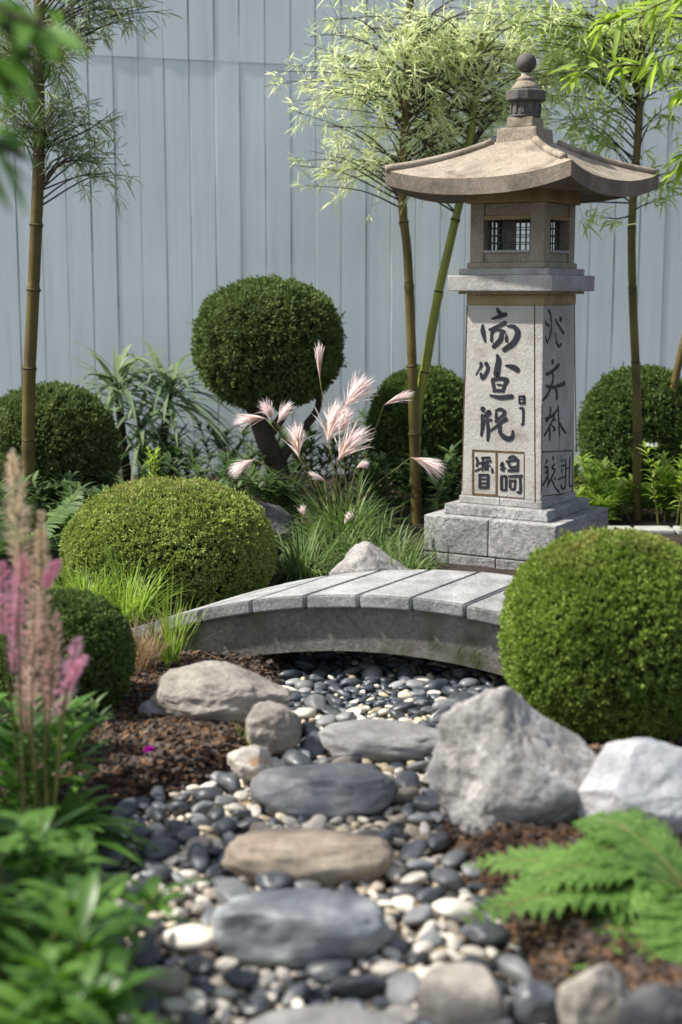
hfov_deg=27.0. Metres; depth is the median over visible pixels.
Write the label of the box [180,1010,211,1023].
pebble
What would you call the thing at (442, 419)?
clipped shrub
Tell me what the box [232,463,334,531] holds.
leafy plant
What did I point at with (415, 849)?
pebble
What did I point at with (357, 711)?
pebble
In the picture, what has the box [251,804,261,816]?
pebble
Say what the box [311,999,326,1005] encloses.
pebble
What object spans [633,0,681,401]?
bamboo
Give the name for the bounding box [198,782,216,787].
pebble
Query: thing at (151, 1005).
pebble
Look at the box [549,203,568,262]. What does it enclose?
window
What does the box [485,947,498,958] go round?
pebble
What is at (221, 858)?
pebble
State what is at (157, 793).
pebble
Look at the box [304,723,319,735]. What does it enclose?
pebble
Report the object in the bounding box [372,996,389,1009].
pebble
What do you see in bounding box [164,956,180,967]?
pebble
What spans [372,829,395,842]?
pebble
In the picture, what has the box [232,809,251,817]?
pebble
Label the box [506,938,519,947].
pebble
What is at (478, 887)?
pebble
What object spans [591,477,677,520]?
leafy plant
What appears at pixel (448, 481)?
leafy plant
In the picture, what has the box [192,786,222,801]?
pebble
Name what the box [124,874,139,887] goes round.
pebble
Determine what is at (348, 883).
pebble
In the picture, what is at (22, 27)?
broadleaf tree
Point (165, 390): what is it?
strap leaf plant
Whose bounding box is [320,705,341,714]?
pebble
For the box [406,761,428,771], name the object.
pebble
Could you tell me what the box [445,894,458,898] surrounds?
pebble
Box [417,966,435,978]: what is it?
pebble
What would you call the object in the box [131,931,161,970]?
pebble
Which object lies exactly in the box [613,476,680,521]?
leafy plant
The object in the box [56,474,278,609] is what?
clipped shrub
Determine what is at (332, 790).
stepping stone
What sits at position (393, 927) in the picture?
pebble
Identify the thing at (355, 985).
pebble
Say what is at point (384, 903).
pebble
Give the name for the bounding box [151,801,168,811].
pebble
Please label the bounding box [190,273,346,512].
cloud pruned tree
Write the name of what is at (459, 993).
stone
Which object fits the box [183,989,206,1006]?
pebble
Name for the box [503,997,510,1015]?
pebble
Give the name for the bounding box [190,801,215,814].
pebble
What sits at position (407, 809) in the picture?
pebble
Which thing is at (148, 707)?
stone
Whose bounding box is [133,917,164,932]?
pebble
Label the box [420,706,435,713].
pebble
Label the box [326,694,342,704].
pebble
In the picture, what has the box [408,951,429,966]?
pebble
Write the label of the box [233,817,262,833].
pebble
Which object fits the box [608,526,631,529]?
edging stone
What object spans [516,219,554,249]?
window
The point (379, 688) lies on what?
pebbles
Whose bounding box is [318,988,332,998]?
pebble
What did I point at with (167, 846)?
pebble
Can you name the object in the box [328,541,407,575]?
rock
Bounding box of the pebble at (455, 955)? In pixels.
[445,949,462,961]
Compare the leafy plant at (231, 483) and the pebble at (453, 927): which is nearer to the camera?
the pebble at (453, 927)
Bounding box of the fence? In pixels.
[0,0,681,474]
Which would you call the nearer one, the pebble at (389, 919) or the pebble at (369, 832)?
the pebble at (389, 919)
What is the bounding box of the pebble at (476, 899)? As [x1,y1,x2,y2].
[469,895,493,908]
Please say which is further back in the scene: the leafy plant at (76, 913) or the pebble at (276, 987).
the pebble at (276, 987)
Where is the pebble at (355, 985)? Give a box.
[327,974,386,996]
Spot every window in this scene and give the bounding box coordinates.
[484,202,530,262]
[490,220,502,262]
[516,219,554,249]
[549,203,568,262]
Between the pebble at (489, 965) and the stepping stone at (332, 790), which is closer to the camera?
the pebble at (489, 965)
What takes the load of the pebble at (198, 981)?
on the pebbles at (379, 688)
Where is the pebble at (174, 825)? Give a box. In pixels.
[168,819,189,831]
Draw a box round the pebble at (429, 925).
[417,920,435,938]
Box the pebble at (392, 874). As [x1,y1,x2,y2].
[385,865,400,882]
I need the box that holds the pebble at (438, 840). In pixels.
[426,831,450,850]
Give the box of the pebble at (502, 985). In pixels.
[494,978,506,996]
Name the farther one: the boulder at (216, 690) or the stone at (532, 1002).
the boulder at (216, 690)
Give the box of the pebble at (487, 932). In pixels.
[460,919,513,945]
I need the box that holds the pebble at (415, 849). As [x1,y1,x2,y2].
[398,839,426,862]
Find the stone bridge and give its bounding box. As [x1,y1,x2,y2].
[132,570,512,675]
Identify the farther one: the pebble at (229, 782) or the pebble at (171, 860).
the pebble at (229, 782)
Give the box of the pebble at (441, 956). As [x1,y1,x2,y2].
[427,950,447,963]
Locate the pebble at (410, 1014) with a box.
[385,1004,419,1023]
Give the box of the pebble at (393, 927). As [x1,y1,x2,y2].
[387,923,397,931]
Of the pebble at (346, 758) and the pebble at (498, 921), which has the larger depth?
the pebble at (346, 758)
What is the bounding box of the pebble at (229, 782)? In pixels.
[216,771,241,793]
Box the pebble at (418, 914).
[402,904,432,924]
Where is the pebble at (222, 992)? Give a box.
[213,986,236,998]
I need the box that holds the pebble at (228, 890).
[216,878,250,905]
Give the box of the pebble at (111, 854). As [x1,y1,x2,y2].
[97,837,127,871]
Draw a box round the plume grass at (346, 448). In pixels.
[228,342,445,560]
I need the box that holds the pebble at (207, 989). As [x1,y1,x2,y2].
[198,983,216,995]
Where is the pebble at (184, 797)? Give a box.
[173,792,190,801]
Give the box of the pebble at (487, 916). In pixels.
[481,908,498,919]
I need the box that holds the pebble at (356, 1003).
[332,999,366,1008]
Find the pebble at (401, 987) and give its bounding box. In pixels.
[384,970,420,1005]
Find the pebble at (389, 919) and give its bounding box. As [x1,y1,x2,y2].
[385,916,394,922]
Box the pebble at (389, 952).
[381,947,402,958]
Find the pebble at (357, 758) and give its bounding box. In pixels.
[329,755,361,762]
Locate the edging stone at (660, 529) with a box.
[634,526,674,533]
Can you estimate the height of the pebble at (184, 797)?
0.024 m
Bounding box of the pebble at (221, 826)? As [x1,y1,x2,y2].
[212,817,236,835]
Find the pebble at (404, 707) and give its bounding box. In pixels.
[391,701,415,712]
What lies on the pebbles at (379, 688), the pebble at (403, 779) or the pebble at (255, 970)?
the pebble at (403, 779)
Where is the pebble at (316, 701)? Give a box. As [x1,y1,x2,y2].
[304,694,325,711]
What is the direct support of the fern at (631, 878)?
on the ground at (624, 520)
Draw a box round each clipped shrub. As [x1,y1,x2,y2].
[0,379,123,507]
[0,586,138,717]
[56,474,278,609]
[364,363,464,501]
[497,524,681,743]
[574,362,681,497]
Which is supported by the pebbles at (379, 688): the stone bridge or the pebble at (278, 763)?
the pebble at (278, 763)
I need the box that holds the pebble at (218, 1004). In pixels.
[208,998,230,1010]
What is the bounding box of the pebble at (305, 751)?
[297,748,310,758]
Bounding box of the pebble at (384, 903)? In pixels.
[377,900,393,907]
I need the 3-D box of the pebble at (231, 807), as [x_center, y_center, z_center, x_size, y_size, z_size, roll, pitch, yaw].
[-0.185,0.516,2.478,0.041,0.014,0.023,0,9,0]
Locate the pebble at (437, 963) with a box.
[432,961,444,965]
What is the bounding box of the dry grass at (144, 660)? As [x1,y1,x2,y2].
[127,609,178,671]
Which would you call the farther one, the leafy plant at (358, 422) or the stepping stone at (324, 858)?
the leafy plant at (358, 422)
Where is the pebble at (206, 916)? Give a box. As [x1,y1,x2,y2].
[200,907,216,925]
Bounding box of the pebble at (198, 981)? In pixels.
[188,975,208,987]
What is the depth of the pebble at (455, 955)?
1.93 m
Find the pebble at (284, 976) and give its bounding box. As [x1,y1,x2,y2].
[276,967,292,984]
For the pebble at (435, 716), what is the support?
on the pebbles at (379, 688)
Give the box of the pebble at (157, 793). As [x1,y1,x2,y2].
[149,785,164,802]
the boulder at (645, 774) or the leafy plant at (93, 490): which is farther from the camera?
the leafy plant at (93, 490)
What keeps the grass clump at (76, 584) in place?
on the ground at (624, 520)
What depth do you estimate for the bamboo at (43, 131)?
4.81 m
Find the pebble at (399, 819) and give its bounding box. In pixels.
[388,814,406,824]
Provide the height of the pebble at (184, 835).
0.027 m
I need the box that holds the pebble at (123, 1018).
[119,1013,133,1023]
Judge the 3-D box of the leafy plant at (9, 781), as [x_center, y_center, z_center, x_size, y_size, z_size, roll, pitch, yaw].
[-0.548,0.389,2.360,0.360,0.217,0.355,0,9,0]
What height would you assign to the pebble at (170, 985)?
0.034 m
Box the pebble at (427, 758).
[422,754,432,762]
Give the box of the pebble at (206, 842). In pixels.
[185,836,212,849]
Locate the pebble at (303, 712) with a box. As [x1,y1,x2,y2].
[294,707,316,718]
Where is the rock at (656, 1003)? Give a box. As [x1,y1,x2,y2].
[614,982,681,1023]
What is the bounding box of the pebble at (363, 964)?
[357,959,370,970]
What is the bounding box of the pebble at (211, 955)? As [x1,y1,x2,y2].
[199,951,217,961]
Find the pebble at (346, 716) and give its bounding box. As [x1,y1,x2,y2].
[336,711,355,721]
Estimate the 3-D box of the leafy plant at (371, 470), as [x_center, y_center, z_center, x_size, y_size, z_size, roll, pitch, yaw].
[0.238,-0.117,5.347,0.502,0.295,0.352,0,9,0]
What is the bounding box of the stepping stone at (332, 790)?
[250,762,398,821]
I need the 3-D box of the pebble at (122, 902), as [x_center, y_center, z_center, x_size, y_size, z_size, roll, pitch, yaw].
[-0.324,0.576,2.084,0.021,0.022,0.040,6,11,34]
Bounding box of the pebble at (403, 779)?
[394,771,419,787]
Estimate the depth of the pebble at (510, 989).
1.83 m
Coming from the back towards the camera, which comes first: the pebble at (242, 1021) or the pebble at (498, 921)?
the pebble at (498, 921)
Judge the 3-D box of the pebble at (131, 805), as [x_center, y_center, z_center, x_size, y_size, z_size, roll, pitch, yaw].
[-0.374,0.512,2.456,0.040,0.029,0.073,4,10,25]
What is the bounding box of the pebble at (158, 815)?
[149,807,167,823]
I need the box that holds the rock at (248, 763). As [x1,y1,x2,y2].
[227,745,273,780]
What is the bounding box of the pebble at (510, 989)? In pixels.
[506,985,516,994]
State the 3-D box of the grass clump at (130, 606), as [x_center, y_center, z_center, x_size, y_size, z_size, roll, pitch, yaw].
[-0.568,0.176,3.713,0.398,0.217,0.398,0,9,0]
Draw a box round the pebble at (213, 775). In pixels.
[207,771,217,781]
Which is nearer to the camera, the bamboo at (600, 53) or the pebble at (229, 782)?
the pebble at (229, 782)
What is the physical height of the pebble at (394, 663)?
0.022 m
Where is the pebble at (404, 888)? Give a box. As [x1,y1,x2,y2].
[389,882,423,897]
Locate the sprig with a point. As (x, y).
(154, 466)
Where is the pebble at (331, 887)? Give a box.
[325,885,335,890]
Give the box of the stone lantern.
[385,53,659,569]
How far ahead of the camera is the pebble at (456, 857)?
2.23 m
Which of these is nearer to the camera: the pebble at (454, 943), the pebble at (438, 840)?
the pebble at (454, 943)
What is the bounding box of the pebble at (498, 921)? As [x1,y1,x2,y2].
[490,919,503,924]
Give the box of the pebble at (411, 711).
[407,708,422,714]
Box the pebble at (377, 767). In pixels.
[364,763,380,769]
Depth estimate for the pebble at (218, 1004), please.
1.80 m
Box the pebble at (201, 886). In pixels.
[197,882,210,891]
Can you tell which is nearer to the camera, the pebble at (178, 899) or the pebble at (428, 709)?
the pebble at (178, 899)
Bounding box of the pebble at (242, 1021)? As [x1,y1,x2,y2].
[233,1018,247,1023]
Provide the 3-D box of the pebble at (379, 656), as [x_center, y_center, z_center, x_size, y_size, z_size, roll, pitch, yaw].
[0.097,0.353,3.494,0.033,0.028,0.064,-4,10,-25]
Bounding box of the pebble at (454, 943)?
[447,936,463,952]
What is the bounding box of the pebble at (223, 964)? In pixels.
[214,957,239,971]
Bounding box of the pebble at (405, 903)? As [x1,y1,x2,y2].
[392,895,416,912]
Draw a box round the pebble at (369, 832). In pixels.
[358,829,377,835]
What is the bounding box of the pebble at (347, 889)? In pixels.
[334,887,359,893]
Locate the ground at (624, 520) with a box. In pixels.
[0,474,681,1023]
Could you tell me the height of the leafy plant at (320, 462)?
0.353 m
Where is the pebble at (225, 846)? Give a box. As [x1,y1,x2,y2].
[223,838,234,850]
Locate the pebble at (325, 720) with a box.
[316,714,336,726]
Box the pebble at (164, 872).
[140,865,173,880]
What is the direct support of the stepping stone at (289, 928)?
on the pebbles at (379, 688)
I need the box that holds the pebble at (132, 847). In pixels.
[128,844,137,850]
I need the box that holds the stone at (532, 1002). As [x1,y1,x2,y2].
[508,980,559,1023]
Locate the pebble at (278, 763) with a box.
[273,760,287,767]
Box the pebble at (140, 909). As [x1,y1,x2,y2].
[127,904,147,916]
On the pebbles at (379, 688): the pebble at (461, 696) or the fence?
the pebble at (461, 696)
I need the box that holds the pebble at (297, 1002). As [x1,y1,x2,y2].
[292,998,303,1006]
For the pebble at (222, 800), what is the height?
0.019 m
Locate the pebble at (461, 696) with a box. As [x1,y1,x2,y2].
[447,691,474,701]
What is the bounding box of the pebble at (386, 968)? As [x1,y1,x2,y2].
[370,960,401,977]
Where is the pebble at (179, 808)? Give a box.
[167,801,190,815]
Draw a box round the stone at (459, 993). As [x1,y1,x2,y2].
[416,962,506,1023]
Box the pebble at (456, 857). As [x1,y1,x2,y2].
[441,848,467,867]
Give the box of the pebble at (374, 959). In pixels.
[366,955,383,963]
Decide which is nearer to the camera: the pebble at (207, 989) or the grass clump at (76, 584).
the pebble at (207, 989)
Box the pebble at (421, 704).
[416,701,433,707]
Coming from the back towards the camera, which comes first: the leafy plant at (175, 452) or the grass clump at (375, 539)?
the leafy plant at (175, 452)
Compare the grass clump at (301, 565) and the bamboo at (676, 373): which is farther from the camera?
the bamboo at (676, 373)
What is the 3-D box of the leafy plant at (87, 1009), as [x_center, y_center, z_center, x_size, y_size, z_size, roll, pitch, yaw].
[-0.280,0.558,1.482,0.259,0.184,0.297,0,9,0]
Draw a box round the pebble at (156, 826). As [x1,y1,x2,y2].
[147,823,165,831]
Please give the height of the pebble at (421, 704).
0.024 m
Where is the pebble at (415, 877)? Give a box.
[400,872,426,882]
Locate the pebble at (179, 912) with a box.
[167,908,187,921]
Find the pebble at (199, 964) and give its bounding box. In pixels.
[184,953,213,975]
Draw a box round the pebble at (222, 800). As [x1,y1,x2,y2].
[214,795,237,806]
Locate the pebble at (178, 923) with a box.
[169,917,189,929]
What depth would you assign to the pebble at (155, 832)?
2.34 m
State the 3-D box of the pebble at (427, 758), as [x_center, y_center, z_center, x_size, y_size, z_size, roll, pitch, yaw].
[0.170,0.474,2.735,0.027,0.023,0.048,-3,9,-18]
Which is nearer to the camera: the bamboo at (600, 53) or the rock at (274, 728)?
the rock at (274, 728)
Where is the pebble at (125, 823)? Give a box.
[111,815,128,828]
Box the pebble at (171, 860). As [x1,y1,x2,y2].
[163,855,180,865]
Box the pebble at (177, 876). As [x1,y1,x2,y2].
[172,872,194,889]
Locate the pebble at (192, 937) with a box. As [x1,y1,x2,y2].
[160,924,217,950]
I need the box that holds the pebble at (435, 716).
[427,706,451,722]
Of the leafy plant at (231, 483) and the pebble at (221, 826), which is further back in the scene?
the leafy plant at (231, 483)
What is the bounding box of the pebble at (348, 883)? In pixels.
[338,880,352,888]
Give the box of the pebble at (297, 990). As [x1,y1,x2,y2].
[281,981,307,1005]
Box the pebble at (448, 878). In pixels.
[431,867,463,889]
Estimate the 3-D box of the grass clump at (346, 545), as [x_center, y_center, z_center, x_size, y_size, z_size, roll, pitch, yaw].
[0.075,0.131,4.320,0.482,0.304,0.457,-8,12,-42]
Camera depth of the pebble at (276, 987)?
1.83 m
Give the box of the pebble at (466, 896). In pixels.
[459,893,473,900]
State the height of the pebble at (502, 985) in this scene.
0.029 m
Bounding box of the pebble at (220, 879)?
[211,876,228,888]
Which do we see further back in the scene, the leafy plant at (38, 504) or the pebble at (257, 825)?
the leafy plant at (38, 504)
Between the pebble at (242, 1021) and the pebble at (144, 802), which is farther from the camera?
the pebble at (144, 802)
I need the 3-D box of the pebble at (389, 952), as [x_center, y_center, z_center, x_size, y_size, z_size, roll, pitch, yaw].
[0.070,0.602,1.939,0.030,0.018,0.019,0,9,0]
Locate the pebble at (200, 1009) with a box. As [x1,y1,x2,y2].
[183,1004,206,1013]
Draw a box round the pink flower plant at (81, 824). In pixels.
[0,448,163,870]
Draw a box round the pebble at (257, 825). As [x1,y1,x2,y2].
[249,821,271,831]
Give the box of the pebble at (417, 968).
[413,964,424,972]
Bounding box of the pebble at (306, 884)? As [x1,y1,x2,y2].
[291,880,323,888]
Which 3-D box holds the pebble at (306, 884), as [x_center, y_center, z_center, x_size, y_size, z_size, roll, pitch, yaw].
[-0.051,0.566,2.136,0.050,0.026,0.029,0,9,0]
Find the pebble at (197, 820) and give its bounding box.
[187,813,208,827]
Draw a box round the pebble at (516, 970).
[498,954,533,985]
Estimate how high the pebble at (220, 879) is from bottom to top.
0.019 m
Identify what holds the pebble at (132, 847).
on the pebbles at (379, 688)
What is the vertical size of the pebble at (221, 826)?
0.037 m
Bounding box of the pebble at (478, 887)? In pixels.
[464,883,484,891]
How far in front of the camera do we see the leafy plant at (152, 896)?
1.81 m
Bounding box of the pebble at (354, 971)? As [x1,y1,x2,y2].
[347,968,360,974]
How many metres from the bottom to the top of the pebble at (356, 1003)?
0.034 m
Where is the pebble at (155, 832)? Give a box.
[149,830,166,836]
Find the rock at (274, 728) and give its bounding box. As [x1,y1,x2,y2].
[245,700,301,754]
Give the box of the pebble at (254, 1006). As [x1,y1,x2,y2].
[241,993,271,1018]
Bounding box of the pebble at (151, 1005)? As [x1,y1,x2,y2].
[130,984,161,1015]
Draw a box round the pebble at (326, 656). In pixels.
[311,651,338,661]
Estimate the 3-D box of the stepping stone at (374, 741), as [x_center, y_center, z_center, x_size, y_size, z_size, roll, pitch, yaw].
[0.085,0.455,2.794,0.261,0.069,0.156,0,9,0]
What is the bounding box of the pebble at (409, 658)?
[400,655,426,661]
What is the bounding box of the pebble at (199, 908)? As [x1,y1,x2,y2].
[192,901,215,915]
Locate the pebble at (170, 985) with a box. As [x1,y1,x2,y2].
[140,968,187,996]
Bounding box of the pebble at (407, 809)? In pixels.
[400,803,415,820]
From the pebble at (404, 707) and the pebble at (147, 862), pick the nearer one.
the pebble at (147, 862)
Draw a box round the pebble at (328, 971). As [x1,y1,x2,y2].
[306,958,352,983]
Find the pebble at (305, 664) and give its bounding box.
[293,659,317,670]
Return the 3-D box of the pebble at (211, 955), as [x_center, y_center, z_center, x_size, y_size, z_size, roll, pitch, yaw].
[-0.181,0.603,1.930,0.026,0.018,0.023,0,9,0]
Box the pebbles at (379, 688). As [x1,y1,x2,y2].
[92,651,513,1023]
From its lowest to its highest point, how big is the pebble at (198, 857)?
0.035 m
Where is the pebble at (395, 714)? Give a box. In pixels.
[388,708,405,719]
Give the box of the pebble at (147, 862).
[141,859,164,867]
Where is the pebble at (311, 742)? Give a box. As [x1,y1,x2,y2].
[299,731,325,760]
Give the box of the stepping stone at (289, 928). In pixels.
[210,888,391,971]
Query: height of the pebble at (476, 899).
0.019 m
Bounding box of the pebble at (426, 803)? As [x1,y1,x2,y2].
[412,794,440,811]
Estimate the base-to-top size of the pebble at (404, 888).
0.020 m
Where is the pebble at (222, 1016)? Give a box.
[216,1009,229,1023]
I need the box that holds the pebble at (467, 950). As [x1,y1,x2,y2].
[460,945,486,957]
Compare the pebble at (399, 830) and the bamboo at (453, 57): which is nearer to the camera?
the pebble at (399, 830)
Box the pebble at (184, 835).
[176,826,199,845]
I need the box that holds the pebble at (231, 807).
[223,803,245,811]
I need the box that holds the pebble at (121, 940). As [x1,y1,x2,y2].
[114,937,124,945]
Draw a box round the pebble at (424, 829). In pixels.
[419,821,430,836]
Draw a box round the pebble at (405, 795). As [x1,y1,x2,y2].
[392,787,418,803]
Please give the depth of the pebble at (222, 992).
1.83 m
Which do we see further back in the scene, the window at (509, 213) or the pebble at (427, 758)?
the window at (509, 213)
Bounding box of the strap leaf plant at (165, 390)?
[62,337,249,482]
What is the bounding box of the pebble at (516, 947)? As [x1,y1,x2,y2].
[514,945,524,949]
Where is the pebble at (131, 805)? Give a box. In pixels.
[110,798,139,818]
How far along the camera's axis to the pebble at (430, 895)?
2.11 m
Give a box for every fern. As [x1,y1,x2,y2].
[0,491,83,555]
[0,509,69,580]
[460,807,681,977]
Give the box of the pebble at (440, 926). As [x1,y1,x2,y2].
[435,920,445,932]
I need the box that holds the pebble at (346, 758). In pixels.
[331,755,357,762]
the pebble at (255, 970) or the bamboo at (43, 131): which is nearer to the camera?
the pebble at (255, 970)
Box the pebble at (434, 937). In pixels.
[420,930,442,946]
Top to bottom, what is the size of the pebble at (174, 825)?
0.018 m
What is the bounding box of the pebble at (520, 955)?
[493,951,526,964]
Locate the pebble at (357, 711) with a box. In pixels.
[346,707,362,715]
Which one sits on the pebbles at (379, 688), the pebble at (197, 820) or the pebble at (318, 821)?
the pebble at (197, 820)
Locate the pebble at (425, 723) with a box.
[417,720,432,727]
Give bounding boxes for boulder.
[150,660,291,723]
[426,686,597,834]
[575,737,681,836]
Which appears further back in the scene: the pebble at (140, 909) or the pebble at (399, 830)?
the pebble at (399, 830)
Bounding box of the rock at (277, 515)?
[260,503,295,555]
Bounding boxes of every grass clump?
[9,545,150,601]
[64,538,194,624]
[121,575,220,668]
[232,720,261,745]
[271,514,344,586]
[277,508,395,567]
[306,511,448,575]
[321,503,444,560]
[325,514,477,575]
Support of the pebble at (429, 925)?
on the pebbles at (379, 688)
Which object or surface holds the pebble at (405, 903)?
on the pebbles at (379, 688)
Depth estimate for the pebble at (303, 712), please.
3.01 m
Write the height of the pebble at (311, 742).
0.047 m
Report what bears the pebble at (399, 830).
on the pebbles at (379, 688)
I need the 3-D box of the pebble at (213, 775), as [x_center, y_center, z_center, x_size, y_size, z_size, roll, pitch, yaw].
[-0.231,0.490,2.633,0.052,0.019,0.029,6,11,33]
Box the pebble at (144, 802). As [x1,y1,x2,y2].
[135,796,150,810]
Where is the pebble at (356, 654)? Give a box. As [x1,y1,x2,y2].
[347,651,369,658]
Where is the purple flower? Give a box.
[143,745,154,756]
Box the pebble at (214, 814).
[206,807,224,822]
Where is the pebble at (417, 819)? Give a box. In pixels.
[407,813,435,825]
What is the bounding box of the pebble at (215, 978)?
[209,972,227,985]
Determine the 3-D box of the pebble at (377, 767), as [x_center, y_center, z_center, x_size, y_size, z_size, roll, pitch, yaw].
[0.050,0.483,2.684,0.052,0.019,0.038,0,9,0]
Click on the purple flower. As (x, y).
(148, 748)
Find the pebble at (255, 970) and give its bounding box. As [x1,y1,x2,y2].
[244,966,258,973]
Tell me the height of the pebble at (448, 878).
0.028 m
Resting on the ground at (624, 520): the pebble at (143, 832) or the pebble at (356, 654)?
the pebble at (143, 832)
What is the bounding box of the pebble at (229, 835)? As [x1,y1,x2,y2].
[222,831,235,841]
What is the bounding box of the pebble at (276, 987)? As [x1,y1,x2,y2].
[270,982,281,994]
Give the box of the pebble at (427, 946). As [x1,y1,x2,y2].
[410,941,434,954]
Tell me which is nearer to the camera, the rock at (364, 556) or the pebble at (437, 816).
the pebble at (437, 816)
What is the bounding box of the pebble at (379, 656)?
[372,652,388,660]
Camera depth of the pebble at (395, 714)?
3.01 m
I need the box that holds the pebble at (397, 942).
[383,927,407,954]
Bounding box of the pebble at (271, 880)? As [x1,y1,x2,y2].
[255,871,292,890]
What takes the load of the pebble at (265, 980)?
on the ground at (624, 520)
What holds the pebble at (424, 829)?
on the pebbles at (379, 688)
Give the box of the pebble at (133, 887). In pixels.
[125,878,148,897]
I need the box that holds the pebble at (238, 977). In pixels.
[221,968,257,986]
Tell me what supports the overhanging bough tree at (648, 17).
on the ground at (624, 520)
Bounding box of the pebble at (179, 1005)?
[162,997,187,1013]
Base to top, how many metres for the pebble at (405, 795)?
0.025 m
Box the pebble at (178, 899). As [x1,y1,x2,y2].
[174,891,187,901]
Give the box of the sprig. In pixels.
[141,446,163,477]
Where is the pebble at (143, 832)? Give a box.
[127,828,151,839]
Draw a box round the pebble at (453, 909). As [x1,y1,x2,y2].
[432,898,479,921]
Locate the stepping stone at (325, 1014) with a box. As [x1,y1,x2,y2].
[247,1005,408,1023]
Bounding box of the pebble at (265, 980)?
[253,972,274,988]
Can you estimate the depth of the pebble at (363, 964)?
1.90 m
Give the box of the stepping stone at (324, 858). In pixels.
[221,828,394,887]
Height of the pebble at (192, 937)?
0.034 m
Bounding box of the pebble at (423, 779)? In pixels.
[419,774,427,783]
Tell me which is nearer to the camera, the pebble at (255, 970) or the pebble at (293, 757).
the pebble at (255, 970)
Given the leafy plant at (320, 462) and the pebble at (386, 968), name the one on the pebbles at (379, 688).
the pebble at (386, 968)
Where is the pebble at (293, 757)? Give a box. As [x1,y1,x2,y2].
[282,748,313,765]
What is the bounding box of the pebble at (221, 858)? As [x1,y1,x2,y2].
[218,851,234,874]
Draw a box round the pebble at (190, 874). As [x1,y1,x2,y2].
[180,870,198,878]
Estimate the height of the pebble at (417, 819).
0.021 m
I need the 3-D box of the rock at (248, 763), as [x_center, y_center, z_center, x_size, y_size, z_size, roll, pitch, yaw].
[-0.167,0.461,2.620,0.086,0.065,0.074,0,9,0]
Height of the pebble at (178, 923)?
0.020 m
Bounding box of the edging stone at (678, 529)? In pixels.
[672,526,681,534]
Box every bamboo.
[0,0,182,507]
[264,0,610,524]
[493,0,681,520]
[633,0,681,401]
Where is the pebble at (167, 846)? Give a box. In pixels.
[143,835,178,859]
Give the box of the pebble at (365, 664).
[357,660,374,670]
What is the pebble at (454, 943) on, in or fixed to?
on the pebbles at (379, 688)
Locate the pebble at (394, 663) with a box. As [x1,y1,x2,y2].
[386,659,407,667]
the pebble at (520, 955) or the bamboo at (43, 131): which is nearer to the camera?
the pebble at (520, 955)
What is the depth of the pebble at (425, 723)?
2.92 m
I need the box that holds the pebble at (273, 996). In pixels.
[254,990,277,1002]
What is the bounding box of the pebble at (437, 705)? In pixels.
[432,699,458,710]
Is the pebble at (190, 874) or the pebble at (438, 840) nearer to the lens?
the pebble at (190, 874)
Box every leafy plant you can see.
[0,464,128,512]
[0,473,50,521]
[0,689,113,814]
[0,804,219,973]
[0,809,81,1005]
[0,869,176,1023]
[0,931,172,1023]
[14,692,114,755]
[34,475,123,511]
[111,429,136,486]
[122,423,212,478]
[127,440,272,503]
[182,475,254,497]
[190,414,310,492]
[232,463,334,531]
[276,425,369,507]
[342,439,462,522]
[348,407,399,492]
[392,448,461,512]
[574,452,632,504]
[574,485,626,525]
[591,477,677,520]
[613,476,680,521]
[635,428,681,528]
[647,450,681,517]
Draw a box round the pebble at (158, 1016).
[153,1013,166,1019]
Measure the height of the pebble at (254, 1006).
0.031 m
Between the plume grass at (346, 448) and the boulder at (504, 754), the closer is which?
the boulder at (504, 754)
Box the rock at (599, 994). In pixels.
[556,962,629,1023]
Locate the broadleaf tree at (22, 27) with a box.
[0,0,85,217]
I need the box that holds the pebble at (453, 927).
[445,920,460,935]
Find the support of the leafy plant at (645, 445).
on the ground at (624, 520)
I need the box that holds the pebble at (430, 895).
[414,886,446,903]
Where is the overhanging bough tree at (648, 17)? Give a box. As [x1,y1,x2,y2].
[548,0,681,187]
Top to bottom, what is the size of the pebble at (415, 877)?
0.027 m
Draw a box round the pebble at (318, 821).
[302,814,326,829]
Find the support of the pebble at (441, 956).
on the pebbles at (379, 688)
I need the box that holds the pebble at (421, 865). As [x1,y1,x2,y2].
[405,859,434,871]
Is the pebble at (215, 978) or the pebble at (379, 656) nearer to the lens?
the pebble at (215, 978)
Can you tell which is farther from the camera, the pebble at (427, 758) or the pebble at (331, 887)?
the pebble at (427, 758)
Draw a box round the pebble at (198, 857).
[188,842,208,873]
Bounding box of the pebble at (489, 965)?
[461,955,494,973]
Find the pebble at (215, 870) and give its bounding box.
[205,863,225,878]
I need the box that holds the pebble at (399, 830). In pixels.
[386,824,403,835]
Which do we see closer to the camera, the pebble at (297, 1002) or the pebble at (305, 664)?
the pebble at (297, 1002)
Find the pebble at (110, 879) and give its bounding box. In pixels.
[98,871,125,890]
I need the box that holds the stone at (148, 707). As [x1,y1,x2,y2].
[138,700,162,716]
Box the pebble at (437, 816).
[429,811,442,824]
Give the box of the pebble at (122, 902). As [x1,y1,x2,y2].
[115,900,130,904]
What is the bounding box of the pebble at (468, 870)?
[462,862,481,877]
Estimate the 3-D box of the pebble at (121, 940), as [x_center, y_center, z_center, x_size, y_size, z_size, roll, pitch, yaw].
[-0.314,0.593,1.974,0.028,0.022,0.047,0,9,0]
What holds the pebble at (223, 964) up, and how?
on the pebbles at (379, 688)
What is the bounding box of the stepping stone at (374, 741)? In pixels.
[318,719,438,763]

